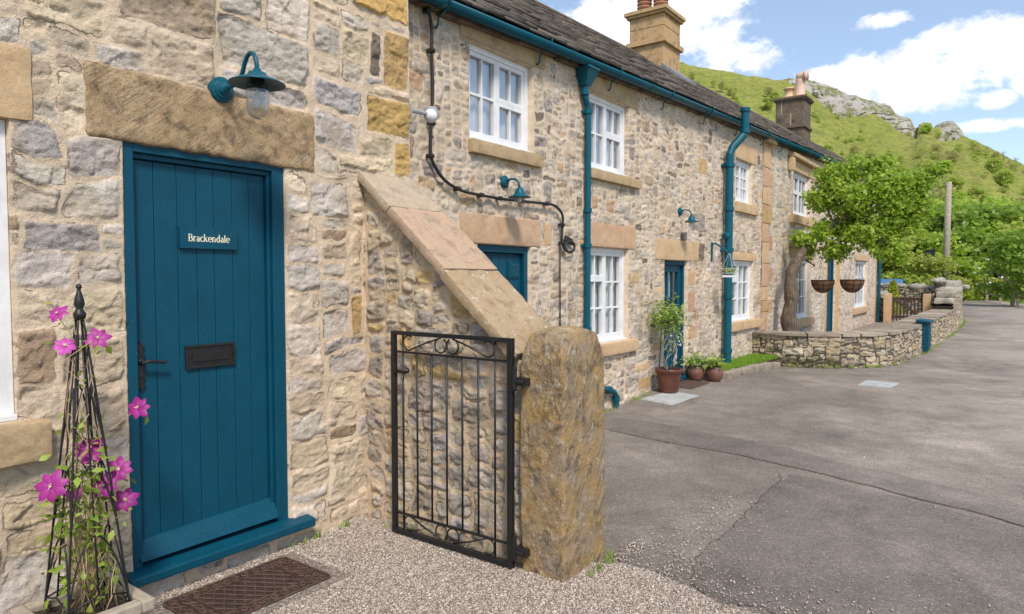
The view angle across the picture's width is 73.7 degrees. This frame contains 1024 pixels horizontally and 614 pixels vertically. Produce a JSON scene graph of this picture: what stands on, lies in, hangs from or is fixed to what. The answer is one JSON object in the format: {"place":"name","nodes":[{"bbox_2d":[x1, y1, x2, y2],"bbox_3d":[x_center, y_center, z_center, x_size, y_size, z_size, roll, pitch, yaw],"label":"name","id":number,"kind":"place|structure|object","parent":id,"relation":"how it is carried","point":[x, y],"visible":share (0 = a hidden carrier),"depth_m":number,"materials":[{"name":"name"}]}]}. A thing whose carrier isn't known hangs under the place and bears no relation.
{"place":"outdoors","nodes":[
{"label":"outdoors","id":0,"kind":"place"},
{"bbox_2d":[149,517,758,613],"bbox_3d":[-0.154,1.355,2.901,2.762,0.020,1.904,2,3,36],"label":"gravel","id":1,"kind":"structure","parent":0,"point":[453,556],"depth_m":3.28,"materials":[{"name":"gravel"}]},
{"bbox_2d":[9,575,154,613],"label":"stone planter","id":2,"kind":"object","parent":1,"relation":"on","point":[141,602],"visible":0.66,"depth_m":2.70,"materials":[{"name":"stone"}]},
{"bbox_2d":[43,283,130,613],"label":"garden obelisk","id":3,"kind":"object","parent":2,"relation":"in","point":[79,312],"visible":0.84,"depth_m":2.63,"materials":[{"name":"black metal"}]},
{"bbox_2d":[31,302,150,613],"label":"clematis","id":4,"kind":"object","parent":2,"relation":"in","point":[51,488],"visible":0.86,"depth_m":2.65,"materials":[{"name":"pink plant"}]},
{"bbox_3d":[-1.220,1.374,3.226,0.483,0.056,0.767,2,3,36],"label":"doorstep slab","id":5,"kind":"object","parent":1,"relation":"on","visible":0},
{"bbox_2d":[162,556,330,613],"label":"doormat","id":6,"kind":"object","parent":5,"relation":"on","point":[254,589],"visible":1,"depth_m":3.23,"materials":[{"name":"rubber"}]},
{"bbox_2d":[537,0,1023,164],"label":"sky","id":7,"kind":"structure","parent":0,"point":[934,62],"materials":[{"name":"blue"}]},
{"bbox_2d":[602,299,1023,613],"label":"road","id":8,"kind":"structure","parent":0,"point":[958,391],"depth_m":6.53,"materials":[{"name":"grey asphalt"}]},
{"bbox_2d":[357,172,549,565],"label":"sloping wall","id":9,"kind":"structure","parent":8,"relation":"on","point":[430,267],"depth_m":3.86,"materials":[{"name":"stone"}]},
{"bbox_2d":[520,325,604,582],"bbox_3d":[0.266,0.762,3.526,0.278,1.333,0.427,2,3,36],"label":"gatepost","id":10,"kind":"object","parent":8,"relation":"on","point":[562,459],"visible":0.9,"depth_m":3.38,"materials":[{"name":"stone"}]},
{"bbox_2d":[391,330,529,568],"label":"iron gate","id":11,"kind":"structure","parent":10,"relation":"attached to","point":[514,550],"depth_m":3.63,"materials":[{"name":"metal"}]},
{"bbox_2d":[291,317,967,577],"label":"weeds","id":12,"kind":"object","parent":8,"relation":"on","point":[610,557],"visible":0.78,"depth_m":4.05,"materials":[{"name":"green plant"}]},
{"bbox_2d":[655,367,682,393],"bbox_3d":[1.955,0.915,8.521,0.347,0.300,0.346,2,3,36],"label":"flower pot","id":13,"kind":"object","parent":8,"relation":"on","point":[668,381],"visible":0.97,"depth_m":8.41,"materials":[{"name":"ceramic"}]},
{"bbox_2d":[643,292,695,369],"bbox_3d":[1.919,0.287,8.432,0.608,1.031,0.864,2,3,36],"label":"potted shrub","id":14,"kind":"object","parent":13,"relation":"in","point":[667,315],"visible":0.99,"depth_m":8.44,"materials":[{"name":"green plant"}]},
{"bbox_2d":[640,392,697,405],"bbox_3d":[1.914,1.113,8.237,0.658,0.095,0.449,-2,4,-45],"label":"manhole cover","id":15,"kind":"object","parent":8,"relation":"on","point":[670,399],"visible":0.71,"depth_m":8.18,"materials":[{"name":"metal"}]},
{"bbox_2d":[679,380,708,388],"bbox_3d":[2.355,1.037,9.102,0.340,0.032,0.640,2,3,36],"label":"doormat","id":16,"kind":"object","parent":8,"relation":"on","point":[688,384],"visible":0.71,"depth_m":9.06,"materials":[{"name":"fabric"}]},
{"bbox_2d":[686,365,704,380],"bbox_3d":[2.551,0.923,9.499,0.250,0.200,0.250,2,3,36],"label":"flower pot","id":17,"kind":"object","parent":8,"relation":"on","point":[696,373],"visible":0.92,"depth_m":9.41,"materials":[{"name":"ceramic"}]},
{"bbox_2d":[679,350,709,368],"bbox_3d":[2.566,0.726,9.513,0.438,0.275,0.581,2,3,36],"label":"pot plant","id":18,"kind":"object","parent":17,"relation":"in","point":[694,361],"visible":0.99,"depth_m":9.44,"materials":[{"name":"green plant"}]},
{"bbox_2d":[705,366,723,381],"bbox_3d":[2.796,0.925,9.443,0.250,0.200,0.250,2,3,36],"label":"flower pot","id":19,"kind":"object","parent":8,"relation":"on","point":[713,374],"visible":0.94,"depth_m":9.35,"materials":[{"name":"ceramic"}]},
{"bbox_2d":[699,353,724,367],"bbox_3d":[2.794,0.741,9.424,0.370,0.235,0.509,2,3,36],"label":"pot plant","id":20,"kind":"object","parent":19,"relation":"in","point":[715,361],"visible":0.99,"depth_m":9.37,"materials":[{"name":"green plant"}]},
{"bbox_2d":[689,472,781,577],"bbox_3d":[1.465,1.302,4.307,0.072,0.001,2.186,2,3,34],"label":"road crack","id":21,"kind":"object","parent":8,"relation":"on","point":[734,524],"visible":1,"depth_m":4.14,"materials":[{"name":"asphalt"}]},
{"bbox_2d":[703,362,780,378],"bbox_3d":[3.643,0.979,10.475,2.388,0.180,0.433,-2,3,-42],"label":"kerb edging","id":22,"kind":"object","parent":8,"relation":"on","point":[745,370],"visible":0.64,"depth_m":10.37,"materials":[{"name":"stone"}]},
{"bbox_2d":[595,415,1020,613],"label":"loose chippings","id":23,"kind":"object","parent":8,"relation":"on","point":[689,571],"visible":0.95,"depth_m":3.56,"materials":[{"name":"gravel"}]},
{"bbox_2d":[604,416,1023,526],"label":"trench repair","id":24,"kind":"structure","parent":8,"relation":"on","point":[947,496],"depth_m":5.35,"materials":[{"name":"concrete"}]},
{"bbox_2d":[691,474,1023,613],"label":"road repair","id":25,"kind":"structure","parent":8,"relation":"on","point":[941,548],"depth_m":3.64,"materials":[{"name":"asphalt"}]},
{"bbox_2d":[752,280,962,367],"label":"garden wall","id":26,"kind":"structure","parent":8,"relation":"on","point":[898,341],"depth_m":11.63,"materials":[{"name":"stone"}]},
{"bbox_2d":[757,347,861,368],"bbox_3d":[5.051,0.842,11.466,1.965,0.363,0.423,1,3,18],"label":"moss","id":27,"kind":"object","parent":26,"relation":"attached to","point":[811,360],"visible":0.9,"depth_m":11.31,"materials":[{"name":"plant"}]},
{"bbox_2d":[916,318,933,351],"bbox_3d":[8.289,0.556,13.717,0.250,0.629,0.680,2,3,36],"label":"meter cupboard","id":28,"kind":"object","parent":26,"relation":"in","point":[926,335],"visible":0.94,"depth_m":13.47,"materials":[{"name":"teal paint"}]},
{"bbox_2d":[858,380,898,388],"bbox_3d":[5.124,1.097,9.542,0.440,0.054,0.550,2,3,36],"label":"manhole cover","id":29,"kind":"object","parent":8,"relation":"on","point":[878,384],"visible":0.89,"depth_m":9.46,"materials":[{"name":"metal"}]},
{"bbox_2d":[876,283,969,314],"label":"garden wall","id":30,"kind":"structure","parent":8,"relation":"on","point":[916,290],"depth_m":27.71,"materials":[{"name":"stone"}]},
{"bbox_2d":[931,277,945,284],"bbox_3d":[16.890,-1.015,27.005,0.536,0.339,0.516,2,3,36],"label":"boulder","id":31,"kind":"object","parent":30,"relation":"on","point":[937,281],"visible":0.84,"depth_m":26.86,"materials":[{"name":"stone"}]},
{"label":"grass bed","id":32,"kind":"structure","parent":8,"relation":"on","visible":0},
{"bbox_2d":[703,353,777,370],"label":"grass","id":33,"kind":"structure","parent":32,"relation":"on","point":[743,360],"depth_m":10.90,"materials":[{"name":"plant"}]},
{"bbox_2d":[680,62,1023,300],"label":"hill","id":34,"kind":"structure","parent":0,"point":[880,135],"depth_m":153.79,"materials":[{"name":"green plant"}]},
{"bbox_2d":[762,96,773,110],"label":"tree","id":35,"kind":"object","parent":34,"relation":"on","point":[768,104],"visible":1,"depth_m":161.79,"materials":[{"name":"green plant"}]},
{"bbox_2d":[763,86,772,96],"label":"tree","id":36,"kind":"object","parent":34,"relation":"on","point":[769,91],"visible":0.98,"depth_m":169.30,"materials":[{"name":"green plant"}]},
{"bbox_2d":[769,92,779,100],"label":"tree","id":37,"kind":"object","parent":34,"relation":"on","point":[774,94],"visible":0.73,"depth_m":167.45,"materials":[{"name":"green plant"}]},
{"bbox_2d":[782,78,916,138],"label":"limestone cliff","id":38,"kind":"structure","parent":34,"relation":"on","point":[840,103],"depth_m":179.41,"materials":[{"name":"stone"}]},
{"bbox_2d":[849,144,860,154],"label":"tree","id":39,"kind":"object","parent":34,"relation":"on","point":[854,147],"visible":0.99,"depth_m":139.06,"materials":[{"name":"green plant"}]},
{"bbox_2d":[894,164,909,182],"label":"tree","id":40,"kind":"object","parent":34,"relation":"on","point":[903,167],"visible":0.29,"depth_m":113.14,"materials":[{"name":"green plant"}]},
{"bbox_2d":[881,236,927,284],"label":"hillside bush","id":41,"kind":"object","parent":34,"relation":"on","point":[910,279],"visible":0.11,"depth_m":41.80,"materials":[{"name":"green plant"}]},
{"bbox_2d":[877,227,960,283],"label":"tree","id":42,"kind":"object","parent":34,"relation":"on","point":[915,254],"visible":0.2,"depth_m":43.27,"materials":[{"name":"green plant"}]},
{"bbox_2d":[920,124,931,133],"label":"tree","id":43,"kind":"object","parent":34,"relation":"on","point":[927,129],"visible":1,"depth_m":156.69,"materials":[{"name":"green plant"}]},
{"bbox_2d":[917,158,936,170],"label":"tree","id":44,"kind":"object","parent":34,"relation":"on","point":[925,163],"visible":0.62,"depth_m":115.85,"materials":[{"name":"green plant"}]},
{"bbox_2d":[928,142,942,153],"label":"tree","id":45,"kind":"object","parent":34,"relation":"on","point":[937,147],"visible":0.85,"depth_m":129.18,"materials":[{"name":"green plant"}]},
{"bbox_2d":[928,152,943,164],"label":"tree","id":46,"kind":"object","parent":34,"relation":"on","point":[934,157],"visible":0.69,"depth_m":122.22,"materials":[{"name":"green plant"}]},
{"bbox_2d":[914,196,957,228],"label":"tree","id":47,"kind":"object","parent":34,"relation":"on","point":[955,202],"depth_m":54.38,"materials":[{"name":"green plant"}]},
{"bbox_2d":[930,187,945,200],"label":"bare tree","id":48,"kind":"object","parent":34,"relation":"on","point":[939,194],"visible":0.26,"depth_m":93.84,"materials":[{"name":"green plant"}]},
{"bbox_2d":[902,253,974,290],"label":"hillside bush","id":49,"kind":"object","parent":34,"relation":"on","point":[918,262],"visible":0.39,"depth_m":40.85,"materials":[{"name":"green plant"}]},
{"bbox_2d":[890,229,993,299],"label":"hillside bush","id":50,"kind":"object","parent":34,"relation":"on","point":[931,239],"visible":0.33,"depth_m":44.34,"materials":[{"name":"green plant"}]},
{"bbox_2d":[935,121,963,140],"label":"limestone cliff","id":51,"kind":"structure","parent":34,"relation":"on","point":[952,130],"depth_m":172.74,"materials":[{"name":"stone"}]},
{"bbox_2d":[943,149,961,165],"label":"tree","id":52,"kind":"object","parent":34,"relation":"on","point":[953,155],"visible":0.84,"depth_m":120.54,"materials":[{"name":"green plant"}]},
{"bbox_2d":[937,176,968,194],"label":"tree","id":53,"kind":"object","parent":34,"relation":"on","point":[959,181],"visible":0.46,"depth_m":105.23,"materials":[{"name":"green plant"}]},
{"bbox_2d":[943,190,972,205],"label":"tree","id":54,"kind":"object","parent":34,"relation":"on","point":[961,195],"visible":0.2,"depth_m":97.67,"materials":[{"name":"green plant"}]},
{"bbox_2d":[939,198,985,207],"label":"hillside bush","id":55,"kind":"object","parent":34,"relation":"on","point":[965,200],"visible":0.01,"depth_m":55.05,"materials":[{"name":"green plant"}]},
{"bbox_2d":[936,256,999,301],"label":"hillside bush","id":56,"kind":"object","parent":34,"relation":"on","point":[977,294],"visible":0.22,"depth_m":44.25,"materials":[{"name":"green plant"}]},
{"bbox_2d":[967,139,980,152],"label":"tree","id":57,"kind":"object","parent":34,"relation":"on","point":[975,143],"visible":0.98,"depth_m":149.02,"materials":[{"name":"green plant"}]},
{"bbox_2d":[966,186,989,202],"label":"tree","id":58,"kind":"object","parent":34,"relation":"on","point":[975,192],"visible":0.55,"depth_m":104.70,"materials":[{"name":"green plant"}]},
{"bbox_2d":[952,218,1017,280],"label":"tree","id":59,"kind":"object","parent":34,"relation":"on","point":[999,223],"visible":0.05,"depth_m":49.30,"materials":[{"name":"green plant"}]},
{"bbox_2d":[959,260,1010,298],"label":"hillside bush","id":60,"kind":"object","parent":34,"relation":"on","point":[991,291],"visible":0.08,"depth_m":45.30,"materials":[{"name":"green plant"}]},
{"bbox_2d":[955,201,1023,226],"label":"tree","id":61,"kind":"object","parent":34,"relation":"on","point":[994,215],"visible":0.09,"depth_m":50.73,"materials":[{"name":"green plant"}]},
{"bbox_2d":[984,157,1004,174],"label":"tree","id":62,"kind":"object","parent":34,"relation":"on","point":[989,166],"visible":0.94,"depth_m":121.89,"materials":[{"name":"green plant"}]},
{"bbox_2d":[971,195,1022,209],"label":"tree","id":63,"kind":"object","parent":34,"relation":"on","point":[992,199],"visible":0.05,"depth_m":55.98,"materials":[{"name":"green plant"}]},
{"bbox_2d":[971,201,1023,224],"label":"tree","id":64,"kind":"object","parent":34,"relation":"on","point":[1018,207],"depth_m":52.01,"materials":[{"name":"green plant"}]},
{"bbox_2d":[977,213,1023,263],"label":"tree","id":65,"kind":"object","parent":34,"relation":"on","point":[1005,220],"visible":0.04,"depth_m":49.77,"materials":[{"name":"green plant"}]},
{"bbox_2d":[995,169,1015,186],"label":"tree","id":66,"kind":"object","parent":34,"relation":"on","point":[1001,179],"visible":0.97,"depth_m":117.51,"materials":[{"name":"green plant"}]},
{"bbox_2d":[989,276,1023,301],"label":"hillside bush","id":67,"kind":"object","parent":34,"relation":"on","point":[1002,280],"visible":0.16,"depth_m":43.31,"materials":[{"name":"green plant"}]},
{"bbox_2d":[991,216,1023,278],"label":"tree","id":68,"kind":"object","parent":34,"relation":"on","point":[1019,224],"visible":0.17,"depth_m":46.99,"materials":[{"name":"green plant"}]},
{"bbox_2d":[1008,162,1020,170],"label":"tree","id":69,"kind":"object","parent":34,"relation":"on","point":[1013,163],"visible":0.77,"depth_m":148.76,"materials":[{"name":"green plant"}]},
{"bbox_2d":[849,314,913,330],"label":"garden ground","id":70,"kind":"structure","parent":0,"point":[874,325],"depth_m":20.91,"materials":[{"name":"gravel"}]},
{"bbox_2d":[780,151,956,330],"bbox_3d":[6.594,-0.976,12.787,2.923,3.952,1.620,1,3,20],"label":"leaning tree","id":71,"kind":"object","parent":70,"relation":"on","point":[887,194],"visible":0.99,"depth_m":12.55,"materials":[{"name":"green plant"}]},
{"bbox_2d":[811,259,834,292],"bbox_3d":[6.030,-0.655,13.242,0.439,0.771,0.439,2,3,36],"label":"hanging basket","id":72,"kind":"object","parent":71,"relation":"hanging from","point":[822,286],"visible":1,"depth_m":13.12,"materials":[{"name":"wicker"}]},
{"bbox_2d":[840,254,864,292],"bbox_3d":[6.470,-0.653,12.980,0.439,0.771,0.439,2,3,36],"label":"hanging basket","id":73,"kind":"object","parent":71,"relation":"hanging from","point":[851,285],"visible":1,"depth_m":12.86,"materials":[{"name":"wicker"}]},
{"bbox_2d":[876,291,888,321],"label":"garden wall","id":74,"kind":"structure","parent":70,"relation":"on","point":[881,304],"depth_m":22.52,"materials":[{"name":"stone"}]},
{"bbox_2d":[883,293,891,322],"bbox_3d":[12.236,0.053,22.231,0.240,0.994,0.240,2,3,36],"label":"gatepost","id":75,"kind":"object","parent":70,"relation":"on","point":[887,309],"visible":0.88,"depth_m":22.14,"materials":[{"name":"stone"}]},
{"bbox_2d":[887,279,902,314],"bbox_3d":[13.453,-0.265,24.131,0.792,1.421,0.757,2,3,36],"label":"conifer bush","id":76,"kind":"object","parent":70,"relation":"on","point":[893,287],"visible":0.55,"depth_m":24.02,"materials":[{"name":"green plant"}]},
{"bbox_2d":[923,294,930,311],"bbox_3d":[13.113,0.083,21.584,0.222,0.999,0.239,2,3,36],"label":"gatepost","id":77,"kind":"object","parent":70,"relation":"on","point":[926,302],"visible":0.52,"depth_m":21.48,"materials":[{"name":"stone"}]},
{"bbox_2d":[892,297,922,320],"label":"wooden gate","id":78,"kind":"structure","parent":77,"relation":"attached to","point":[896,299],"depth_m":21.91,"materials":[{"name":"wood"}]},
{"label":"ground","id":79,"kind":"structure","parent":0,"visible":0},
{"bbox_2d":[0,0,410,613],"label":"stone cottage","id":80,"kind":"structure","parent":79,"relation":"on","point":[182,226],"depth_m":3.32,"materials":[{"name":"stone"}]},
{"bbox_2d":[0,119,17,422],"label":"window","id":81,"kind":"structure","parent":80,"relation":"in","point":[6,360],"depth_m":2.70,"materials":[{"name":"white paint"}]},
{"bbox_2d":[133,159,278,562],"bbox_3d":[-1.518,0.239,3.399,0.107,1.846,0.723,2,3,36],"label":"door","id":82,"kind":"structure","parent":80,"relation":"in","point":[200,265],"depth_m":3.37,"materials":[{"name":"teal paint"}]},
{"bbox_2d":[207,51,285,119],"bbox_3d":[-1.269,-1.041,3.241,0.460,0.328,0.256,2,3,36],"label":"wall lamp","id":83,"kind":"object","parent":80,"relation":"attached to","point":[256,79],"visible":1,"depth_m":3.21,"materials":[{"name":"metal"}]},
{"bbox_2d":[408,103,438,122],"bbox_3d":[-0.593,-1.296,4.537,0.113,0.121,0.290,2,3,36],"label":"security lamp","id":84,"kind":"object","parent":80,"relation":"attached to","point":[430,113],"visible":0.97,"depth_m":4.55,"materials":[{"name":"grey plastic"}]},
{"bbox_2d":[408,0,777,409],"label":"stone cottage","id":85,"kind":"structure","parent":79,"relation":"on","point":[618,154],"depth_m":7.67,"materials":[{"name":"stone"}]},
{"bbox_2d":[423,7,575,325],"bbox_3d":[-0.010,-0.870,6.096,0.059,3.005,2.197,2,3,36],"label":"power cable","id":86,"kind":"object","parent":85,"relation":"attached to","point":[431,50],"visible":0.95,"depth_m":5.57,"materials":[{"name":"rubber"}]},
{"bbox_2d":[469,43,529,151],"bbox_3d":[-0.152,-1.827,6.079,0.140,0.807,0.921,2,3,36],"label":"window","id":87,"kind":"structure","parent":85,"relation":"in","point":[508,100],"depth_m":6.09,"materials":[{"name":"white paint"}]},
{"bbox_2d":[483,252,519,292],"bbox_3d":[-0.128,0.371,6.198,0.072,1.717,0.666,2,3,36],"label":"door","id":88,"kind":"structure","parent":85,"relation":"in","point":[508,265],"depth_m":6.26,"materials":[{"name":"teal paint"}]},
{"bbox_2d":[500,175,530,206],"bbox_3d":[0.029,-1.019,5.990,0.295,0.288,0.199,2,3,36],"label":"wall lamp","id":89,"kind":"object","parent":85,"relation":"attached to","point":[519,194],"visible":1,"depth_m":5.99,"materials":[{"name":"metal"}]},
{"bbox_2d":[589,93,625,175],"bbox_3d":[1.023,-1.912,7.671,0.140,0.817,0.911,2,3,36],"label":"window","id":90,"kind":"structure","parent":85,"relation":"in","point":[604,138],"depth_m":7.73,"materials":[{"name":"white paint"}]},
{"bbox_2d":[590,247,625,342],"bbox_3d":[1.026,-0.136,7.753,0.140,1.062,0.921,2,3,36],"label":"window","id":91,"kind":"structure","parent":85,"relation":"in","point":[605,278],"depth_m":7.89,"materials":[{"name":"white paint"}]},
{"bbox_2d":[664,265,682,366],"bbox_3d":[2.136,0.192,9.295,0.155,1.523,0.686,2,3,36],"label":"door","id":92,"kind":"structure","parent":85,"relation":"in","point":[669,270],"depth_m":9.38,"materials":[{"name":"teal paint"}]},
{"bbox_2d":[678,207,698,225],"bbox_3d":[2.361,-1.197,9.149,0.295,0.288,0.199,2,3,36],"label":"wall lamp","id":93,"kind":"object","parent":85,"relation":"attached to","point":[691,220],"visible":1,"depth_m":9.12,"materials":[{"name":"metal"}]},
{"bbox_2d":[711,242,738,276],"bbox_3d":[3.153,-0.702,10.085,0.388,0.527,0.295,0,3,5],"label":"hanging planter","id":94,"kind":"object","parent":85,"relation":"attached to","point":[726,251],"visible":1,"depth_m":10.09,"materials":[{"name":"teal paint"}]},
{"bbox_2d":[732,261,750,320],"bbox_3d":[3.772,-0.276,11.475,0.140,0.997,1.206,2,3,36],"label":"window","id":95,"kind":"structure","parent":85,"relation":"in","point":[737,282],"depth_m":11.69,"materials":[{"name":"white paint"}]},
{"bbox_2d":[735,160,748,203],"bbox_3d":[3.790,-2.081,11.420,0.140,0.697,0.846,2,3,36],"label":"window","id":96,"kind":"structure","parent":85,"relation":"in","point":[741,192],"depth_m":11.55,"materials":[{"name":"white paint"}]},
{"bbox_2d":[685,70,880,331],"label":"stone cottage","id":97,"kind":"structure","parent":79,"relation":"on","point":[792,153],"depth_m":15.13,"materials":[{"name":"stone"}]},
{"bbox_2d":[793,173,806,216],"bbox_3d":[6.042,-2.354,14.465,0.140,0.877,1.356,2,3,36],"label":"window","id":98,"kind":"structure","parent":97,"relation":"in","point":[798,178],"depth_m":14.53,"materials":[{"name":"white paint"}]},
{"bbox_2d":[796,261,807,318],"bbox_3d":[6.131,-0.401,14.672,0.140,1.277,1.336,2,3,36],"label":"window","id":99,"kind":"structure","parent":97,"relation":"in","point":[802,299],"depth_m":15.10,"materials":[{"name":"white paint"}]},
{"bbox_2d":[826,260,831,331],"bbox_3d":[7.842,-0.262,17.022,0.055,1.815,0.756,2,3,36],"label":"drainpipe","id":100,"kind":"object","parent":97,"relation":"in","point":[829,263],"depth_m":17.12,"materials":[{"name":"metal"}]},
{"bbox_2d":[854,261,864,307],"bbox_3d":[10.254,-0.684,20.228,0.105,1.357,1.846,2,3,36],"label":"window","id":101,"kind":"structure","parent":97,"relation":"in","point":[859,296],"depth_m":20.52,"materials":[{"name":"white paint"}]},
{"bbox_2d":[881,279,907,284],"bbox_3d":[22.200,-0.947,40.108,1.760,1.396,4.018,2,3,36],"label":"parked car","id":102,"kind":"object","parent":79,"relation":"on","point":[899,281],"visible":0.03,"depth_m":39.41,"materials":[{"name":"paint"}]},
{"bbox_2d":[883,210,938,271],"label":"tree","id":103,"kind":"object","parent":79,"relation":"on","point":[925,230],"visible":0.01,"depth_m":46.41,"materials":[{"name":"green plant"}]},
{"bbox_2d":[924,249,935,284],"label":"sign","id":104,"kind":"object","parent":79,"relation":"on","point":[931,251],"visible":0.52,"depth_m":41.00,"materials":[{"name":"black metal"}]},
{"bbox_2d":[942,182,952,279],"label":"utility pole","id":105,"kind":"object","parent":79,"relation":"on","point":[947,228],"visible":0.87,"depth_m":42.00,"materials":[{"name":"grey wood"}]},
{"bbox_2d":[911,204,990,276],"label":"tree","id":106,"kind":"object","parent":79,"relation":"on","point":[967,234],"visible":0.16,"depth_m":47.07,"materials":[{"name":"green plant"}]},
{"bbox_2d":[929,203,999,277],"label":"tree","id":107,"kind":"object","parent":79,"relation":"on","point":[967,220],"visible":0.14,"depth_m":48.37,"materials":[{"name":"green plant"}]},
{"bbox_2d":[965,229,1023,306],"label":"tree","id":108,"kind":"object","parent":79,"relation":"on","point":[1010,248],"visible":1,"depth_m":34.38,"materials":[{"name":"green plant"}]},
{"bbox_2d":[976,283,1023,305],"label":"wooden fence","id":109,"kind":"object","parent":79,"relation":"on","point":[1017,301],"visible":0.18,"depth_m":39.65,"materials":[{"name":"wood"}]},
{"bbox_2d":[988,297,1023,303],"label":"verge grass","id":110,"kind":"structure","parent":79,"relation":"on","point":[1008,300],"depth_m":42.66,"materials":[{"name":"plant"}]},
{"bbox_2d":[995,205,1023,276],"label":"tree","id":111,"kind":"object","parent":79,"relation":"on","point":[1018,213],"visible":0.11,"depth_m":49.23,"materials":[{"name":"green plant"}]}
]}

